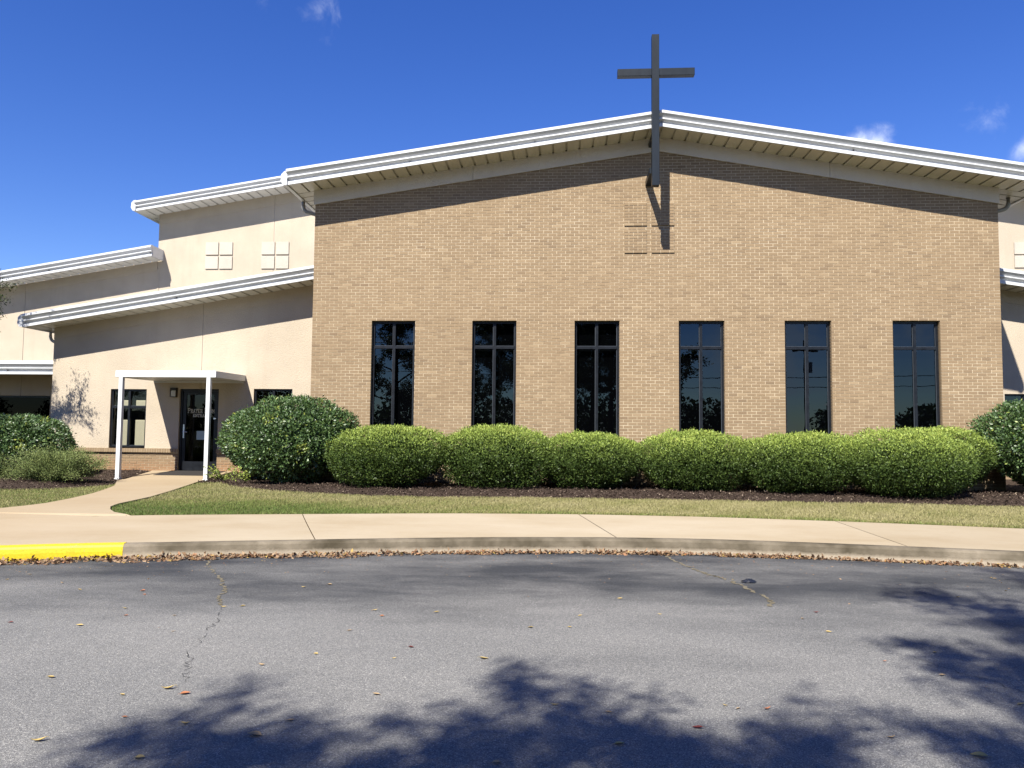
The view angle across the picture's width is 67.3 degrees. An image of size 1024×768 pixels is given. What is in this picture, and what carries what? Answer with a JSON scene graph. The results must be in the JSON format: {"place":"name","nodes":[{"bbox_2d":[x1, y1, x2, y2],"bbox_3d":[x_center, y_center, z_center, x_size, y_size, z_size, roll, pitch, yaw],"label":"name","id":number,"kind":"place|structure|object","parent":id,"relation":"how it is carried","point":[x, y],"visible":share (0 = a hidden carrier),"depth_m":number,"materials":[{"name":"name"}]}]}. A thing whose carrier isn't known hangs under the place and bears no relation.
{"place":"outdoors","nodes":[
{"label":"outdoors","id":0,"kind":"place"},
{"bbox_2d":[0,470,232,518],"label":"walkway","id":1,"kind":"structure","parent":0,"point":[143,486],"depth_m":13.60,"materials":[{"name":"concrete"}]},
{"bbox_2d":[154,470,224,475],"bbox_3d":[-8.193,2.267,19.575,1.430,0.069,0.930,0,-4,4],"label":"slab","id":2,"kind":"object","parent":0,"point":[187,473],"depth_m":19.45,"materials":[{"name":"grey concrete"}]},
{"bbox_2d":[0,553,1023,767],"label":"asphalt road","id":3,"kind":"structure","parent":0,"point":[841,694],"depth_m":4.98,"materials":[{"name":"grey asphalt"}]},
{"bbox_2d":[248,731,264,736],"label":"fallen leaf","id":4,"kind":"object","parent":3,"relation":"on","point":[255,733],"visible":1,"depth_m":3.77,"materials":[{"name":"brown"}]},
{"bbox_2d":[9,556,1012,686],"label":"leaf crumbs","id":5,"kind":"object","parent":3,"relation":"on","point":[536,579],"visible":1,"depth_m":8.33,"materials":[{"name":"brown plant"}]},
{"bbox_2d":[0,537,1023,566],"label":"kerb","id":6,"kind":"structure","parent":3,"relation":"on","point":[548,544],"depth_m":9.25,"materials":[{"name":"concrete"}]},
{"bbox_2d":[0,547,1023,567],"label":"leaf litter","id":7,"kind":"object","parent":3,"relation":"on","point":[62,560],"visible":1,"depth_m":9.06,"materials":[{"name":"brown plant"}]},
{"bbox_2d":[971,751,992,757],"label":"fallen leaf","id":8,"kind":"object","parent":3,"relation":"on","point":[978,753],"visible":1,"depth_m":3.61,"materials":[{"name":"brown"}]},
{"bbox_2d":[0,513,1023,550],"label":"pavement","id":9,"kind":"structure","parent":0,"point":[151,528],"depth_m":10.34,"materials":[{"name":"beige concrete"}]},
{"bbox_2d":[0,482,1023,528],"bbox_3d":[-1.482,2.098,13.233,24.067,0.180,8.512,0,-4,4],"label":"grass","id":10,"kind":"structure","parent":0,"point":[395,505],"depth_m":12.99,"materials":[{"name":"green plant"}]},
{"bbox_2d":[0,468,1023,507],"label":"mulch bed","id":11,"kind":"object","parent":10,"relation":"on","point":[1011,485],"visible":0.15,"depth_m":15.38,"materials":[{"name":"brown wood"}]},
{"bbox_2d":[0,270,21,319],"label":"oak tree","id":12,"kind":"object","parent":11,"relation":"on","point":[11,287],"visible":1,"depth_m":18.55,"materials":[{"name":"green plant"}]},
{"bbox_2d":[0,412,78,477],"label":"glossy bush","id":13,"kind":"object","parent":11,"relation":"on","point":[20,431],"visible":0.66,"depth_m":18.05,"materials":[{"name":"green plant"}]},
{"bbox_2d":[0,442,112,482],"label":"juniper","id":14,"kind":"object","parent":11,"relation":"on","point":[43,466],"visible":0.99,"depth_m":16.85,"materials":[{"name":"green plant"}]},
{"bbox_2d":[203,464,234,480],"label":"seedling","id":15,"kind":"object","parent":11,"relation":"on","point":[219,475],"visible":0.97,"depth_m":18.00,"materials":[{"name":"green plant"}]},
{"bbox_2d":[224,465,253,482],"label":"seedling","id":16,"kind":"object","parent":11,"relation":"on","point":[245,475],"visible":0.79,"depth_m":17.25,"materials":[{"name":"green plant"}]},
{"bbox_2d":[215,404,272,479],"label":"glossy bush","id":17,"kind":"object","parent":11,"relation":"on","point":[221,442],"visible":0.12,"depth_m":18.18,"materials":[{"name":"green plant"}]},
{"bbox_2d":[224,392,360,483],"bbox_3d":[-4.783,1.226,16.957,2.902,2.100,1.975,0,-4,4],"label":"glossy bush","id":18,"kind":"object","parent":11,"relation":"on","point":[286,442],"visible":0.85,"depth_m":16.45,"materials":[{"name":"green plant"}]},
{"bbox_2d":[323,423,456,487],"bbox_3d":[-2.627,1.539,16.385,2.997,1.421,2.105,0,-4,4],"label":"clipped shrub","id":19,"kind":"object","parent":11,"relation":"on","point":[387,455],"visible":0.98,"depth_m":15.80,"materials":[{"name":"green plant"}]},
{"bbox_2d":[434,423,556,488],"bbox_3d":[-0.286,1.546,16.441,2.684,1.454,2.226,0,-4,4],"label":"clipped shrub","id":20,"kind":"object","parent":11,"relation":"on","point":[503,456],"visible":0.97,"depth_m":15.91,"materials":[{"name":"green plant"}]},
{"bbox_2d":[0,110,1023,490],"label":"church building","id":21,"kind":"structure","parent":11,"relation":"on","point":[744,280],"depth_m":17.62,"materials":[{"name":"brick"}]},
{"bbox_2d":[0,396,49,423],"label":"window","id":22,"kind":"structure","parent":21,"relation":"in","point":[11,405],"depth_m":24.69,"materials":[{"name":"black glass"}]},
{"bbox_2d":[110,389,146,446],"bbox_3d":[-10.145,0.909,20.454,0.986,1.538,0.166,0,-4,4],"label":"window","id":23,"kind":"structure","parent":21,"relation":"in","point":[139,424],"depth_m":20.44,"materials":[{"name":"black glass"}]},
{"bbox_2d":[170,388,177,396],"bbox_3d":[-8.894,0.223,20.234,0.165,0.243,0.099,0,-4,4],"label":"wall lamp","id":24,"kind":"object","parent":21,"relation":"attached to","point":[173,392],"visible":1,"depth_m":20.20,"materials":[{"name":"brown metal"}]},
{"bbox_2d":[114,371,245,480],"bbox_3d":[-8.302,1.034,19.315,2.503,2.647,1.750,0,-4,4],"label":"entrance canopy","id":25,"kind":"object","parent":21,"relation":"attached to","point":[208,378],"visible":0.99,"depth_m":18.54,"materials":[{"name":"white metal"}]},
{"bbox_2d":[181,391,217,470],"bbox_3d":[-8.232,1.234,20.259,0.942,2.085,0.111,0,-4,4],"label":"door","id":26,"kind":"structure","parent":21,"relation":"in","point":[194,402],"depth_m":20.29,"materials":[{"name":"black glass"}]},
{"bbox_2d":[254,389,291,405],"bbox_3d":[-6.244,0.917,20.197,1.032,1.563,0.166,0,-4,4],"label":"window","id":27,"kind":"structure","parent":21,"relation":"in","point":[256,390],"depth_m":20.18,"materials":[{"name":"brown metal"}]},
{"bbox_2d":[371,321,414,430],"bbox_3d":[-2.750,0.043,17.867,1.021,3.012,0.074,0,-4,4],"label":"window","id":28,"kind":"structure","parent":21,"relation":"in","point":[393,352],"depth_m":17.89,"materials":[{"name":"black glass"}]},
{"bbox_2d":[472,321,515,433],"bbox_3d":[-0.409,0.055,17.712,1.021,3.012,0.074,0,-4,4],"label":"window","id":29,"kind":"structure","parent":21,"relation":"in","point":[494,342],"depth_m":17.73,"materials":[{"name":"black glass"}]},
{"bbox_2d":[574,321,618,436],"bbox_3d":[1.932,0.068,17.558,1.021,3.012,0.074,0,-4,4],"label":"window","id":30,"kind":"structure","parent":21,"relation":"in","point":[596,398],"depth_m":17.57,"materials":[{"name":"black glass"}]},
{"bbox_2d":[617,34,694,186],"bbox_3d":[3.157,-5.923,17.182,1.663,3.352,1.038,0,-4,4],"label":"cross","id":31,"kind":"object","parent":21,"relation":"attached to","point":[654,72],"visible":1,"depth_m":16.71,"materials":[{"name":"paint"}]},
{"bbox_2d":[679,321,723,445],"bbox_3d":[4.273,0.080,17.403,1.021,3.012,0.074,0,-4,4],"label":"window","id":32,"kind":"structure","parent":21,"relation":"in","point":[701,343],"depth_m":17.42,"materials":[{"name":"black glass"}]},
{"bbox_2d":[785,321,831,447],"bbox_3d":[6.613,0.093,17.248,1.021,3.012,0.074,0,-4,4],"label":"window","id":33,"kind":"structure","parent":21,"relation":"in","point":[807,343],"depth_m":17.26,"materials":[{"name":"black glass"}]},
{"bbox_2d":[892,321,939,430],"bbox_3d":[8.954,0.105,17.094,1.021,3.012,0.074,0,-4,4],"label":"window","id":34,"kind":"structure","parent":21,"relation":"in","point":[915,343],"depth_m":17.11,"materials":[{"name":"black glass"}]},
{"bbox_2d":[1005,394,1023,417],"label":"window","id":35,"kind":"structure","parent":21,"relation":"in","point":[1008,397],"depth_m":19.77,"materials":[{"name":"black glass"}]},
{"bbox_2d":[533,429,646,489],"bbox_3d":[1.647,1.618,16.426,2.432,1.343,2.016,0,-4,4],"label":"clipped shrub","id":36,"kind":"object","parent":11,"relation":"on","point":[597,459],"visible":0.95,"depth_m":15.81,"materials":[{"name":"green plant"}]},
{"bbox_2d":[631,427,761,491],"bbox_3d":[3.820,1.590,16.183,2.741,1.411,1.962,0,-4,4],"label":"clipped shrub","id":37,"kind":"object","parent":11,"relation":"on","point":[689,463],"visible":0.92,"depth_m":15.67,"materials":[{"name":"green plant"}]},
{"bbox_2d":[728,429,872,492],"bbox_3d":[5.901,1.609,15.808,2.973,1.372,2.200,0,-4,4],"label":"clipped shrub","id":38,"kind":"object","parent":11,"relation":"on","point":[796,461],"visible":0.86,"depth_m":15.20,"materials":[{"name":"green plant"}]},
{"bbox_2d":[829,426,984,497],"bbox_3d":[7.765,1.550,15.336,2.739,1.471,2.586,0,-4,4],"label":"clipped shrub","id":39,"kind":"object","parent":11,"relation":"on","point":[892,458],"visible":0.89,"depth_m":14.63,"materials":[{"name":"green plant"}]},
{"bbox_2d":[899,425,998,491],"bbox_3d":[8.833,1.581,16.015,2.380,1.500,1.729,0,-4,4],"label":"clipped shrub","id":40,"kind":"object","parent":11,"relation":"on","point":[986,459],"visible":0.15,"depth_m":15.59,"materials":[{"name":"green plant"}]},
{"bbox_2d":[966,399,1023,486],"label":"glossy bush","id":41,"kind":"object","parent":11,"relation":"on","point":[1008,439],"visible":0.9,"depth_m":15.79,"materials":[{"name":"green plant"}]},
{"bbox_2d":[0,0,1023,270],"label":"sky","id":42,"kind":"structure","parent":0,"point":[106,105],"materials":[{"name":"blue"}]},
{"bbox_2d":[741,579,756,582],"bbox_3d":[2.386,1.975,7.757,0.165,0.036,0.100,0,-4,4],"label":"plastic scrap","id":43,"kind":"object","parent":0,"point":[748,581],"visible":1,"depth_m":7.72,"materials":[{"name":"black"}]}
]}

